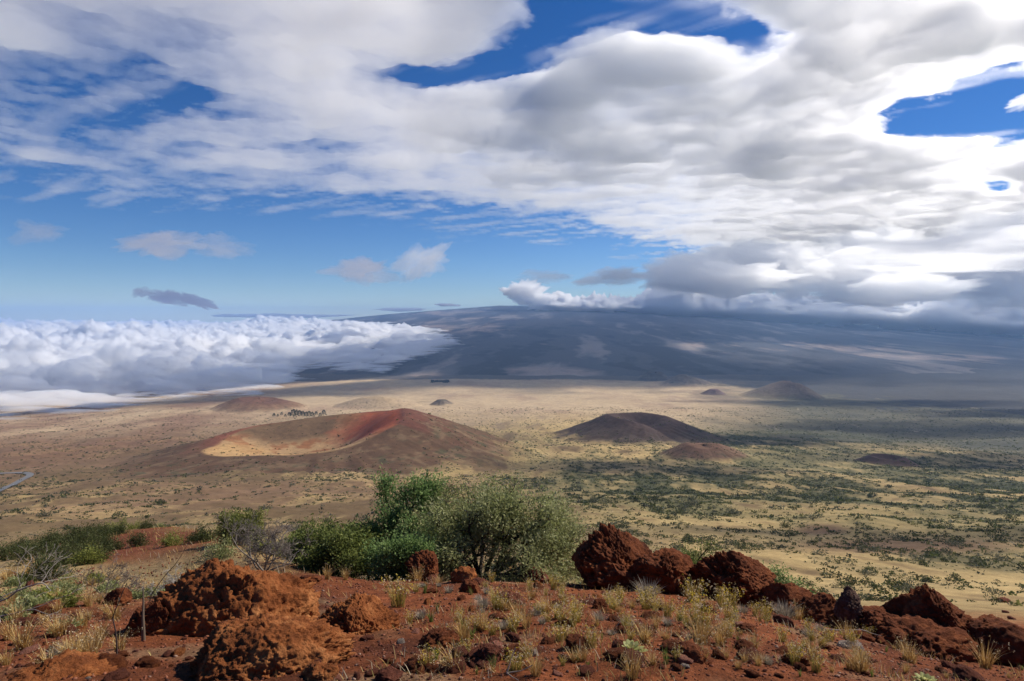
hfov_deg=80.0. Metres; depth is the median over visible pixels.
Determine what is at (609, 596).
flowering herb
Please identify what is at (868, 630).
flowering herb
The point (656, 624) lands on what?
grass tuft
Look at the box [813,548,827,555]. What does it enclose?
shrub
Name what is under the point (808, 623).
flowering herb
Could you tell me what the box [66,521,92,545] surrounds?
shrub
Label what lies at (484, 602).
cushion plant
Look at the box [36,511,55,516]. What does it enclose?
shrub
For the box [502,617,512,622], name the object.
rock
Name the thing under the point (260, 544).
shrub
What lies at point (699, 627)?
grass tuft
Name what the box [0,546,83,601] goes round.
dead branch
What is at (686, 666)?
stone
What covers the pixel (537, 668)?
grass tuft
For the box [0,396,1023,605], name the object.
distant scrub
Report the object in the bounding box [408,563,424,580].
grass tuft
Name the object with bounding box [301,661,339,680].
rock
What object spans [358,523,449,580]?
bush
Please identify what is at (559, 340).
mountain
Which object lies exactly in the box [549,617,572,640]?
flowering herb
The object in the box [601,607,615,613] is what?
rock
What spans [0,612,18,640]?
grass tuft
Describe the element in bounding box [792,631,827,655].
grass tuft
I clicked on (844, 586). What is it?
shrub
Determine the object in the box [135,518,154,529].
shrub
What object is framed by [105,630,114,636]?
stone
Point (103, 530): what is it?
shrub
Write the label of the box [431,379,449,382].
copse
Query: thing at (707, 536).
shrub
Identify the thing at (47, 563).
shrub
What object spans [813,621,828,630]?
cushion plant
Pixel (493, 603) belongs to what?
flowering herb
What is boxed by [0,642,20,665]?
grass tuft
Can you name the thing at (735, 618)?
flowering herb
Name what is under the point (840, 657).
rock
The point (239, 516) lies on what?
bush
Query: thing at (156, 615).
boulder
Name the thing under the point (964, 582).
shrub
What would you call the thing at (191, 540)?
shrub
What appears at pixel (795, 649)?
flowering herb
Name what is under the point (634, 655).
rock
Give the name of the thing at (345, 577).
grass tuft
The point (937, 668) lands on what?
stone
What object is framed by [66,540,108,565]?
shrub
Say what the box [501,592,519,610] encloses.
grass tuft
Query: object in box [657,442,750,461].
cinder cone
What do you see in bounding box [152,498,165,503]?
shrub
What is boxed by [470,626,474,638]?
green sprig
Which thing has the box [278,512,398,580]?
bush
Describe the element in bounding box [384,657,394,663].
stone
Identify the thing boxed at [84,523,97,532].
shrub
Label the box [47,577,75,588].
shrub
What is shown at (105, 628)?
grass tuft
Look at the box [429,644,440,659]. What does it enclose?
green sprig
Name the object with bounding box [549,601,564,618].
flowering herb
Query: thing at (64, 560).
shrub
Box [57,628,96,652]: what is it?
grass tuft
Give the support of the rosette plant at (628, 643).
on the ground at (78, 375)
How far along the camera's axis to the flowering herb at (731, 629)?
4.64 m
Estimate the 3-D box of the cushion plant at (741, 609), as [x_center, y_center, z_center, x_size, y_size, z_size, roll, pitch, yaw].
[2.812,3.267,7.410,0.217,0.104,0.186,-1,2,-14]
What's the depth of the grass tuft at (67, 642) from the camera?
3.73 m
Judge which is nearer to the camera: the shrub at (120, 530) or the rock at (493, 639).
the rock at (493, 639)
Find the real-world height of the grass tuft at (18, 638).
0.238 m
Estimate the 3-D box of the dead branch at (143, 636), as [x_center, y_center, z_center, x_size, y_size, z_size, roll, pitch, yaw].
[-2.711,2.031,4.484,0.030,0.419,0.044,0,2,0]
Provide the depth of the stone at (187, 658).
3.84 m
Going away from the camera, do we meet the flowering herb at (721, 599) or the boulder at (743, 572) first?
the flowering herb at (721, 599)
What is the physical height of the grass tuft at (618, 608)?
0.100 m
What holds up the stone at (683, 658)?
on the ground at (78, 375)
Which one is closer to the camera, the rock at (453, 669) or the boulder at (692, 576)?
the rock at (453, 669)
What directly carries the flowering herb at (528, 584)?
on the ground at (78, 375)
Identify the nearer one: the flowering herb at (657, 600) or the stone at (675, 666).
the stone at (675, 666)
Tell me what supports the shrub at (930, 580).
on the ground at (78, 375)
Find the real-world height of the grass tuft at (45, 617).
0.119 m
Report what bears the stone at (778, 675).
on the ground at (78, 375)
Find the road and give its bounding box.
[0,472,33,490]
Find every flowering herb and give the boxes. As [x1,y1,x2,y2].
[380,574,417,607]
[404,607,415,624]
[410,583,420,591]
[417,641,447,664]
[455,611,474,631]
[459,637,474,651]
[469,613,484,630]
[482,617,500,635]
[485,587,506,608]
[487,586,501,601]
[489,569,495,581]
[494,594,509,609]
[500,608,522,632]
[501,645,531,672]
[518,640,536,657]
[526,578,534,590]
[531,598,548,614]
[540,610,553,621]
[546,572,563,590]
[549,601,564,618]
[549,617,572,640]
[552,600,570,620]
[557,588,573,604]
[558,653,566,665]
[564,605,580,624]
[565,596,593,622]
[567,594,587,610]
[567,614,578,626]
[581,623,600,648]
[602,591,615,602]
[605,594,620,607]
[606,597,619,610]
[609,591,626,606]
[610,582,623,599]
[616,604,634,625]
[626,625,635,639]
[634,590,654,609]
[636,585,653,603]
[641,585,661,599]
[649,600,660,610]
[650,593,662,606]
[655,596,679,616]
[672,605,686,619]
[673,645,682,661]
[678,575,711,602]
[678,589,724,629]
[679,609,689,622]
[689,594,706,607]
[712,586,728,607]
[715,582,745,607]
[720,601,737,619]
[721,618,739,637]
[730,610,741,625]
[747,602,758,615]
[756,599,773,619]
[762,612,768,622]
[774,623,792,641]
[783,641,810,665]
[784,638,804,651]
[801,615,813,629]
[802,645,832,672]
[803,624,819,640]
[815,632,827,646]
[820,623,836,641]
[845,627,861,642]
[862,626,875,635]
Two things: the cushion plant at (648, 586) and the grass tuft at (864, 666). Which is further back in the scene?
the cushion plant at (648, 586)
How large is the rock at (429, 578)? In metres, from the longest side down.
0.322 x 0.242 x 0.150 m
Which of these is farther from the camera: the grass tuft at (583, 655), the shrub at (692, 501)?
the shrub at (692, 501)
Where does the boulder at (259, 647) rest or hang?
on the ground at (78, 375)
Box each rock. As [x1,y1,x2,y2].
[8,617,42,625]
[25,580,34,586]
[32,603,52,613]
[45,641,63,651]
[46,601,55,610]
[54,622,76,634]
[75,625,86,631]
[97,653,128,668]
[103,667,130,680]
[118,650,128,656]
[135,655,153,667]
[139,658,160,667]
[171,647,185,656]
[299,575,322,582]
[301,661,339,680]
[359,634,373,640]
[374,666,402,680]
[390,662,401,669]
[402,655,429,671]
[418,627,460,647]
[423,598,430,604]
[423,662,438,672]
[425,574,439,582]
[425,644,443,651]
[426,588,438,592]
[438,656,466,673]
[449,645,467,658]
[450,566,477,582]
[457,594,465,600]
[458,579,480,592]
[467,646,479,659]
[468,605,474,611]
[469,656,497,668]
[471,643,503,661]
[473,577,488,584]
[487,636,499,642]
[488,613,502,618]
[492,640,502,646]
[496,590,525,605]
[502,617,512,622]
[504,643,527,659]
[505,632,520,642]
[518,661,534,670]
[522,567,549,582]
[530,648,538,656]
[533,580,541,586]
[535,645,545,652]
[540,636,553,644]
[550,600,563,605]
[554,619,570,625]
[558,653,572,662]
[565,633,588,650]
[591,598,607,608]
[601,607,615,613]
[602,646,634,663]
[608,614,623,621]
[611,640,623,647]
[617,626,635,633]
[623,649,645,668]
[632,621,644,626]
[636,627,654,636]
[641,610,659,618]
[646,598,661,608]
[657,603,669,609]
[659,639,683,652]
[668,638,713,664]
[671,632,683,637]
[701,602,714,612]
[712,649,726,659]
[734,638,754,648]
[735,623,757,634]
[736,647,758,662]
[773,614,793,626]
[775,645,789,654]
[780,652,810,665]
[822,644,831,649]
[829,653,846,661]
[836,640,864,650]
[851,631,875,642]
[940,660,953,668]
[952,664,984,680]
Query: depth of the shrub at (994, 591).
173.18 m
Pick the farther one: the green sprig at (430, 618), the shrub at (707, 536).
the shrub at (707, 536)
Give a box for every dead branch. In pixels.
[0,543,73,590]
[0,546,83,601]
[0,577,87,621]
[112,583,126,653]
[141,587,145,640]
[149,539,190,601]
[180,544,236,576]
[506,647,531,680]
[824,629,885,645]
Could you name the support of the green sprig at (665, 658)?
on the ground at (78, 375)
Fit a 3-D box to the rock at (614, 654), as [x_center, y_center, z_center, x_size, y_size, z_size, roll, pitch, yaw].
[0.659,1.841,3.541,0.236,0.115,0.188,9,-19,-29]
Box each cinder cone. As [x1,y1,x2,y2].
[102,408,546,478]
[210,396,309,413]
[332,396,421,409]
[430,399,454,405]
[546,412,737,445]
[638,372,668,380]
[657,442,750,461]
[658,374,717,386]
[699,389,726,395]
[738,381,826,400]
[855,454,920,466]
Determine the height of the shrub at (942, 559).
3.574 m
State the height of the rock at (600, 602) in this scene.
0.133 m
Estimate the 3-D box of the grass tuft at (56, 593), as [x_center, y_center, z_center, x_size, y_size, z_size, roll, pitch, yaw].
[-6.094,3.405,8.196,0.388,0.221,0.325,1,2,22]
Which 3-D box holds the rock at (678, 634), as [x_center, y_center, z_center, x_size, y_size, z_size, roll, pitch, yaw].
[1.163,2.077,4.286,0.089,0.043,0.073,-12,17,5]
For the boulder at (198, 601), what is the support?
on the ground at (78, 375)
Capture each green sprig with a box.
[423,582,428,593]
[426,610,432,621]
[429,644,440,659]
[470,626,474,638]
[489,653,498,668]
[661,648,670,663]
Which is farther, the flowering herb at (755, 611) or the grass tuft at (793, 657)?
the flowering herb at (755, 611)
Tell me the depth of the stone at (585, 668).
3.30 m
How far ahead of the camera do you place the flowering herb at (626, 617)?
4.52 m
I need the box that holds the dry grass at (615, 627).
[0,524,1023,680]
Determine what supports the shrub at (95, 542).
on the ground at (78, 375)
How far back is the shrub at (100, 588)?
10.07 m
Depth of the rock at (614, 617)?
4.92 m
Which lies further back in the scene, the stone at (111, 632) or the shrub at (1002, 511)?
the shrub at (1002, 511)
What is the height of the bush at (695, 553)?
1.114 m
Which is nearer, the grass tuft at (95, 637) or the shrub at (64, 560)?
the grass tuft at (95, 637)
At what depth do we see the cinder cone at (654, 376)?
7166.86 m
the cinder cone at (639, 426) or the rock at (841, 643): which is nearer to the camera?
the rock at (841, 643)
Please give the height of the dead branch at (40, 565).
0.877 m
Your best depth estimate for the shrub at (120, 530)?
29.98 m
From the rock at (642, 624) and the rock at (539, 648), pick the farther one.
the rock at (642, 624)
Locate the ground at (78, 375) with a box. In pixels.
[0,329,1023,680]
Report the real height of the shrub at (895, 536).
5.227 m
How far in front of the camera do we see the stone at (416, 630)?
4.72 m
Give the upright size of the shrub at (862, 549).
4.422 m
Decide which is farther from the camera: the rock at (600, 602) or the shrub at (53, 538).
the shrub at (53, 538)
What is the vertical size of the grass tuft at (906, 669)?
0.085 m
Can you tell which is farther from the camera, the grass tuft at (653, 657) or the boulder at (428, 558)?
the boulder at (428, 558)
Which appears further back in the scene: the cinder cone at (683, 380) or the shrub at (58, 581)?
the cinder cone at (683, 380)
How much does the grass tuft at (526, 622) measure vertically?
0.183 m
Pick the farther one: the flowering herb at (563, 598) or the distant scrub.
the distant scrub
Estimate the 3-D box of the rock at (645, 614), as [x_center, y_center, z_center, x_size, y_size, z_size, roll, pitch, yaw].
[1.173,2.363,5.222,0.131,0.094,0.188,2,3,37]
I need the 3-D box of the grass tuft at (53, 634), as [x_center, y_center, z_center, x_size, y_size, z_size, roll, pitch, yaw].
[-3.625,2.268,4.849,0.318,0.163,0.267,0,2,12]
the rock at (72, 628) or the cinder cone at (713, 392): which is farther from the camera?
the cinder cone at (713, 392)
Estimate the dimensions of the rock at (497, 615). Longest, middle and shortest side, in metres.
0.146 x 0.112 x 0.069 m
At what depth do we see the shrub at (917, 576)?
232.30 m
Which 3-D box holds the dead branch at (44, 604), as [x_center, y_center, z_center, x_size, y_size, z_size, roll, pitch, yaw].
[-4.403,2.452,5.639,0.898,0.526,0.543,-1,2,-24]
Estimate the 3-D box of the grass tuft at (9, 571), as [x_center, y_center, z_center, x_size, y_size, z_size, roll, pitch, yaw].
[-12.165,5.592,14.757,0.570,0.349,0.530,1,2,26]
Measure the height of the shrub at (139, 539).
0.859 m
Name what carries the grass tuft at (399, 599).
on the ground at (78, 375)
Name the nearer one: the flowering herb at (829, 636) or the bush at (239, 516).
the flowering herb at (829, 636)
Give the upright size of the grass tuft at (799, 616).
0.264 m
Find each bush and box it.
[75,553,150,595]
[142,564,182,596]
[208,506,270,546]
[213,512,315,570]
[277,522,306,563]
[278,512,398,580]
[352,462,479,549]
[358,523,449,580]
[385,469,591,584]
[674,533,728,563]
[750,552,819,593]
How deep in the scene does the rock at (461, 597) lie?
6.45 m
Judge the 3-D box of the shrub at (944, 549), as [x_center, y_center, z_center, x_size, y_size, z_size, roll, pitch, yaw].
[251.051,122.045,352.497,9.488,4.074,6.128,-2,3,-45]
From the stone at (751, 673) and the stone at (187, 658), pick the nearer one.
the stone at (751, 673)
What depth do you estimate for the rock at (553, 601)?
6.07 m
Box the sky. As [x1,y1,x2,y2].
[0,0,1023,330]
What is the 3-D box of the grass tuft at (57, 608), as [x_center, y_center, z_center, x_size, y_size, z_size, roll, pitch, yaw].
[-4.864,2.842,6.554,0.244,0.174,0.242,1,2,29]
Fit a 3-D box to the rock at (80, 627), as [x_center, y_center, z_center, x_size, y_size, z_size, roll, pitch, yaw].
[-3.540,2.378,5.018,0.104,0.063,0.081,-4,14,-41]
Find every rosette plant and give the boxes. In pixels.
[622,639,647,651]
[913,672,937,680]
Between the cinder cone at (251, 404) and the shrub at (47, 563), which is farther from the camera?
the cinder cone at (251, 404)
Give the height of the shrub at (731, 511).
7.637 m
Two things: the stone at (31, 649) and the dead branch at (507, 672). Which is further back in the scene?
the stone at (31, 649)
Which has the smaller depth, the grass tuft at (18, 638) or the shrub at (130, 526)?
the grass tuft at (18, 638)
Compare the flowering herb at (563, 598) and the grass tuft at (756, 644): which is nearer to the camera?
the grass tuft at (756, 644)
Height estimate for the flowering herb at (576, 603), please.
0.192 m
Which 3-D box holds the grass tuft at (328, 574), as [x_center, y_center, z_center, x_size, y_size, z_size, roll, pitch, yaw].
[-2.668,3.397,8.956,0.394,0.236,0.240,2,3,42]
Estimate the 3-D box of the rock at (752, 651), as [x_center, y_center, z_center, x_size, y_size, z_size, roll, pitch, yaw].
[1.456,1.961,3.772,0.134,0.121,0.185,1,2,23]
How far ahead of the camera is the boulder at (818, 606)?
8.24 m
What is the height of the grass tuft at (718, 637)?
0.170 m
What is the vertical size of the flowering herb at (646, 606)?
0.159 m
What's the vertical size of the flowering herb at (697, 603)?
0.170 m
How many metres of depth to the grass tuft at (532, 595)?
6.74 m
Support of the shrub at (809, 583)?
on the ground at (78, 375)
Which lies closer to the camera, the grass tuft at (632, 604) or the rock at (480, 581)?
the grass tuft at (632, 604)
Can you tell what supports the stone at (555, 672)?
on the ground at (78, 375)
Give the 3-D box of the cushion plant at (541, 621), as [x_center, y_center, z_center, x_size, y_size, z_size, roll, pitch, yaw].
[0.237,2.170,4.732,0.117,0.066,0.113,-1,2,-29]
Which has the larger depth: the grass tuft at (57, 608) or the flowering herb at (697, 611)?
the grass tuft at (57, 608)
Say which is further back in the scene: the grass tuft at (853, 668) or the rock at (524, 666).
the grass tuft at (853, 668)
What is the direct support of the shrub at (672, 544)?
on the ground at (78, 375)
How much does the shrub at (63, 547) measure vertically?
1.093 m
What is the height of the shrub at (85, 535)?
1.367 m
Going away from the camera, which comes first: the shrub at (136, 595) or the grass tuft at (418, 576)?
the shrub at (136, 595)
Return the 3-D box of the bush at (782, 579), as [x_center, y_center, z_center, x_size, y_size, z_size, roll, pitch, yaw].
[4.642,4.223,10.411,1.701,1.237,1.099,0,2,0]
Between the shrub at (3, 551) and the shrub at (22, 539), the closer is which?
the shrub at (3, 551)
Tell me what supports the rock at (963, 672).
on the ground at (78, 375)
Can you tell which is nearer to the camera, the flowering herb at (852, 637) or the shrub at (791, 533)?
the flowering herb at (852, 637)
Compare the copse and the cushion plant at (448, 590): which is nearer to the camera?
the cushion plant at (448, 590)
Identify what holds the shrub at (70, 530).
on the ground at (78, 375)
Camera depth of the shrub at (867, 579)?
205.93 m
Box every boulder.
[5,648,117,680]
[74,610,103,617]
[101,587,132,605]
[124,600,170,636]
[149,558,320,636]
[189,613,355,680]
[318,592,401,634]
[404,549,438,581]
[571,521,651,590]
[629,548,696,596]
[688,568,705,593]
[689,550,775,607]
[751,582,811,613]
[790,592,847,628]
[833,585,863,628]
[859,605,901,635]
[873,614,981,661]
[880,582,973,635]
[967,614,1023,666]
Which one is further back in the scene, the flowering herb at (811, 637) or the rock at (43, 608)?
the rock at (43, 608)
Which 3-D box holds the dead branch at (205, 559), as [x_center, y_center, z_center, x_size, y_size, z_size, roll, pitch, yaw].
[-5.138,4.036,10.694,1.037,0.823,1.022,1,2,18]
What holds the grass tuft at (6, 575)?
on the ground at (78, 375)
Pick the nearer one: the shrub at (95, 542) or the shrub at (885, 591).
the shrub at (95, 542)
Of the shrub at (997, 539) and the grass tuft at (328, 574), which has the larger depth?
the shrub at (997, 539)
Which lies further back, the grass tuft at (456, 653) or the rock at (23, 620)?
the rock at (23, 620)
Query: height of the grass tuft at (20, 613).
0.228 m
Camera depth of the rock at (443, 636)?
4.15 m
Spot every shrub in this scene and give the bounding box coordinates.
[0,541,19,560]
[0,574,27,586]
[0,584,30,600]
[0,598,32,620]
[5,533,27,553]
[5,535,54,565]
[10,588,50,608]
[14,566,40,583]
[18,546,81,580]
[21,535,43,548]
[22,538,46,554]
[22,585,54,599]
[29,523,73,555]
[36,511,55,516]
[37,526,65,542]
[41,583,65,594]
[42,589,83,607]
[43,537,74,554]
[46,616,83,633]
[47,533,94,560]
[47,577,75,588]
[53,543,80,564]
[53,579,78,593]
[58,521,93,542]
[58,524,74,530]
[58,573,81,582]
[61,580,86,592]
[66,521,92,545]
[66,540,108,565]
[67,533,114,556]
[70,524,102,546]
[70,539,116,565]
[82,570,104,582]
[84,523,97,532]
[88,520,118,538]
[89,528,126,548]
[89,531,127,550]
[92,522,114,538]
[93,583,115,592]
[100,514,132,529]
[101,578,122,586]
[111,511,127,517]
[114,519,131,534]
[124,529,152,547]
[127,519,142,529]
[130,585,148,598]
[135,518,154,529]
[139,586,162,596]
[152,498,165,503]
[154,527,186,547]
[183,530,199,542]
[187,521,219,541]
[193,532,241,561]
[241,532,283,557]
[259,504,272,509]
[589,496,608,502]
[640,539,652,545]
[661,513,677,520]
[668,508,683,514]
[668,541,684,549]
[672,544,682,550]
[678,498,691,505]
[678,508,693,513]
[681,535,696,542]
[688,499,700,504]
[699,535,715,540]
[725,506,740,514]
[725,539,737,544]
[730,541,745,548]
[739,543,751,550]
[749,543,763,549]
[779,522,791,527]
[786,528,798,535]
[803,578,814,585]
[807,512,824,518]
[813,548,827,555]
[814,586,827,593]
[817,567,841,577]
[829,582,855,589]
[837,580,847,587]
[839,573,864,585]
[856,544,877,552]
[859,569,877,575]
[859,593,878,600]
[860,544,880,550]
[861,534,875,541]
[861,577,874,583]
[862,565,876,572]
[864,594,877,600]
[866,582,897,600]
[879,554,893,560]
[881,580,906,588]
[885,577,909,585]
[888,532,905,540]
[895,584,909,592]
[905,583,920,588]
[908,553,925,560]
[908,571,940,581]
[916,558,928,565]
[921,575,932,581]
[924,546,941,554]
[924,550,942,555]
[935,554,948,561]
[940,547,952,553]
[945,539,963,546]
[946,572,960,580]
[948,535,964,542]
[952,579,970,586]
[968,556,983,566]
[971,559,989,568]
[976,501,989,507]
[982,588,1001,594]
[983,594,1006,602]
[989,537,1007,540]
[990,551,1007,560]
[998,508,1012,514]
[1003,514,1020,520]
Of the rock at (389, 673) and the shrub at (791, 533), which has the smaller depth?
the rock at (389, 673)
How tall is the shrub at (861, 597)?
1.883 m
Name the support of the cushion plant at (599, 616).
on the ground at (78, 375)
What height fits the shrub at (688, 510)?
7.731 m
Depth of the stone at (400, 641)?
4.35 m
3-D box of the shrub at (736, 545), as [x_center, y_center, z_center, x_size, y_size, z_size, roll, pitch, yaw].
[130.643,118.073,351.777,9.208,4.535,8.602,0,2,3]
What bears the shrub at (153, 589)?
on the ground at (78, 375)
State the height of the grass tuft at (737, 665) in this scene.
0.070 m
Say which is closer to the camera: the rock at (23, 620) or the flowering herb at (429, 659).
the flowering herb at (429, 659)
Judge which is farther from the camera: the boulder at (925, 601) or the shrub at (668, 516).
the shrub at (668, 516)
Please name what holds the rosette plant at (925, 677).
on the ground at (78, 375)
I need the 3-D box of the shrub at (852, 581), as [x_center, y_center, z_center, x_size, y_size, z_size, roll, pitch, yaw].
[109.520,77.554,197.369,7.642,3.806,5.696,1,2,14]
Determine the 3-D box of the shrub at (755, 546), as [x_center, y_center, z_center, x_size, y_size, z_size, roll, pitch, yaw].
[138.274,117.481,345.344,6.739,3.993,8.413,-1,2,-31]
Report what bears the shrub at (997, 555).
on the ground at (78, 375)
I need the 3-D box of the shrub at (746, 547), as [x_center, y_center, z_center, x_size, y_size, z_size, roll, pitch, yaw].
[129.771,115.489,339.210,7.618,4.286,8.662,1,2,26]
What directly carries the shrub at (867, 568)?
on the ground at (78, 375)
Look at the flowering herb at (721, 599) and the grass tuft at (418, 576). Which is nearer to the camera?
the flowering herb at (721, 599)
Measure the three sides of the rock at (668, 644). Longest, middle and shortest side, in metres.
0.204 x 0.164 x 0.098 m
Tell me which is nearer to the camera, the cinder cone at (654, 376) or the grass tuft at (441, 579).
the grass tuft at (441, 579)
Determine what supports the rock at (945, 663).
on the ground at (78, 375)
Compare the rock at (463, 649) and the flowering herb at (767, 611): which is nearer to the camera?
the rock at (463, 649)
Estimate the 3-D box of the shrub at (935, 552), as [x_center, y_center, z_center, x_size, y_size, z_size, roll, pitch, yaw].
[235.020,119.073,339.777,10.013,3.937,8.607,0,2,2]
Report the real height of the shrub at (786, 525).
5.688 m
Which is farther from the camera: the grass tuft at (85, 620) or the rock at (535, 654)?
the grass tuft at (85, 620)
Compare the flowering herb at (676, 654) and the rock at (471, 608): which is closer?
the flowering herb at (676, 654)
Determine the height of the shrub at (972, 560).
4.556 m
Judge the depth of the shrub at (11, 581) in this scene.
11.60 m
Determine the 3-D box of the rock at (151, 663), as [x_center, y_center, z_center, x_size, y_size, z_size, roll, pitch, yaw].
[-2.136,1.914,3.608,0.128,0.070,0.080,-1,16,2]
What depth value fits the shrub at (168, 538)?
19.34 m
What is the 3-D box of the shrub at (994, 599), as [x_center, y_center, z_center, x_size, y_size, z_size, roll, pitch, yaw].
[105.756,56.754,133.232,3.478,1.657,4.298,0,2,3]
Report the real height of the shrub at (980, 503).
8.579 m
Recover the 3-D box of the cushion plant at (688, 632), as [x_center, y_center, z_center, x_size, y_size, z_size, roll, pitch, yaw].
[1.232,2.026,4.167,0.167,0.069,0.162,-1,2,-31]
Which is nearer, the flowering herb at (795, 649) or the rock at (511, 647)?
the rock at (511, 647)
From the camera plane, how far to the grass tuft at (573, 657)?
3.53 m
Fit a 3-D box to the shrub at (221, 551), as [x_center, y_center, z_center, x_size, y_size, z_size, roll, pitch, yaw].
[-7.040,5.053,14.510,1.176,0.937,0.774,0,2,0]
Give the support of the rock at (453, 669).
on the ground at (78, 375)
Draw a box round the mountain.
[160,306,1023,375]
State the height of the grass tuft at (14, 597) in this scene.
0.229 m
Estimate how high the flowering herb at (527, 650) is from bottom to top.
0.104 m
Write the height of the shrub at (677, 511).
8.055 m
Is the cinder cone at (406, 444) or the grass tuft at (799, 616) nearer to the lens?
the grass tuft at (799, 616)
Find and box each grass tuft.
[0,564,19,575]
[0,564,23,582]
[0,610,57,650]
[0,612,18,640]
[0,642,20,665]
[1,598,30,618]
[2,588,21,603]
[19,629,43,649]
[29,643,67,662]
[36,612,79,637]
[38,609,50,621]
[39,609,84,635]
[42,584,71,597]
[47,595,68,612]
[48,632,88,650]
[50,630,98,653]
[52,629,100,649]
[55,626,107,652]
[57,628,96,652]
[65,630,104,651]
[67,603,98,625]
[70,585,97,606]
[71,626,120,647]
[82,613,122,638]
[83,607,94,618]
[87,598,136,619]
[93,588,106,603]
[96,599,109,612]
[102,569,122,579]
[106,627,142,649]
[323,564,334,579]
[339,565,349,579]
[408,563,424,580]
[432,573,452,584]
[433,638,469,668]
[441,613,484,642]
[469,604,498,630]
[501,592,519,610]
[505,594,532,622]
[511,601,542,627]
[520,646,553,676]
[525,582,543,599]
[529,590,554,612]
[562,643,583,662]
[570,640,597,661]
[592,618,603,625]
[608,601,624,611]
[618,642,654,679]
[624,596,640,607]
[630,614,659,643]
[644,645,660,664]
[649,610,662,627]
[654,625,674,639]
[672,632,710,648]
[679,612,720,641]
[688,615,723,641]
[695,641,714,658]
[701,633,707,644]
[708,615,736,645]
[711,616,735,637]
[718,644,730,657]
[731,657,748,669]
[737,649,750,662]
[745,630,768,648]
[749,648,768,665]
[792,599,806,619]
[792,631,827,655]
[832,617,857,638]
[839,639,877,669]
[842,646,881,672]
[843,654,858,669]
[846,638,863,651]
[894,633,920,659]
[897,638,922,663]
[898,663,911,673]
[942,669,954,677]
[966,630,1014,669]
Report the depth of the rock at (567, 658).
3.54 m
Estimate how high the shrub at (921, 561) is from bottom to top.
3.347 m
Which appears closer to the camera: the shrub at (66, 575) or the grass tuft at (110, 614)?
the grass tuft at (110, 614)
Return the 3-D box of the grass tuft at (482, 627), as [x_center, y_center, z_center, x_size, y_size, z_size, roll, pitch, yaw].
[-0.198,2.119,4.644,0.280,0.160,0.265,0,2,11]
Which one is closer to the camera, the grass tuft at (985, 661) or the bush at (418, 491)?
the grass tuft at (985, 661)
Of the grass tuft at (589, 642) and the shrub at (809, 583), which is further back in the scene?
the shrub at (809, 583)
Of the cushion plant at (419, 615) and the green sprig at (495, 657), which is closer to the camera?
the green sprig at (495, 657)
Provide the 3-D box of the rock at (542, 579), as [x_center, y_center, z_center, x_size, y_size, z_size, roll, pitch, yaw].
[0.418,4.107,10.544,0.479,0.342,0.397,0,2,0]
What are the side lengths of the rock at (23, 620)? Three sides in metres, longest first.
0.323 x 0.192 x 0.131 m
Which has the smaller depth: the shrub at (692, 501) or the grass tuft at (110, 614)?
the grass tuft at (110, 614)
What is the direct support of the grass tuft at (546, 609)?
on the ground at (78, 375)
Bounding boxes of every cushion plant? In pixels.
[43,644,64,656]
[413,609,430,618]
[444,584,454,592]
[474,593,490,607]
[494,621,507,629]
[528,607,543,615]
[537,615,547,623]
[589,609,606,620]
[605,628,616,634]
[630,578,665,597]
[660,617,675,625]
[683,629,699,641]
[737,604,749,612]
[760,653,773,664]
[763,597,802,618]
[800,626,817,636]
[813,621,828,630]
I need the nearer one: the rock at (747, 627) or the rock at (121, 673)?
the rock at (121, 673)
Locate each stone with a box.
[19,644,40,654]
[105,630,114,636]
[163,650,170,657]
[184,656,193,660]
[353,672,359,679]
[365,666,382,676]
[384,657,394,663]
[397,638,404,643]
[411,628,419,633]
[415,666,424,674]
[552,669,562,675]
[580,664,595,675]
[583,598,594,604]
[669,663,683,670]
[676,654,693,663]
[680,663,689,668]
[744,669,759,677]
[774,672,783,677]
[793,662,807,671]
[934,666,943,671]
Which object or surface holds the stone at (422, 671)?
on the ground at (78, 375)
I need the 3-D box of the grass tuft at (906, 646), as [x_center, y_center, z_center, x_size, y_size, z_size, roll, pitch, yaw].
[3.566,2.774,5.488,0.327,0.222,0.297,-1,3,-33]
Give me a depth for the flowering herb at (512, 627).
4.51 m
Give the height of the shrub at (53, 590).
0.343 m
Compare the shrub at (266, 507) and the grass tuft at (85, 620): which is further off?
the shrub at (266, 507)
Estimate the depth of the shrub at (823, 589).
159.65 m
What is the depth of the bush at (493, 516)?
11.47 m
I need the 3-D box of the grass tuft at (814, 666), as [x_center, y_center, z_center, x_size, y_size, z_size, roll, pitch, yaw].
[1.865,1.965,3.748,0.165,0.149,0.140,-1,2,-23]
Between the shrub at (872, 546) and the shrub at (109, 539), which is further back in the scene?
the shrub at (872, 546)

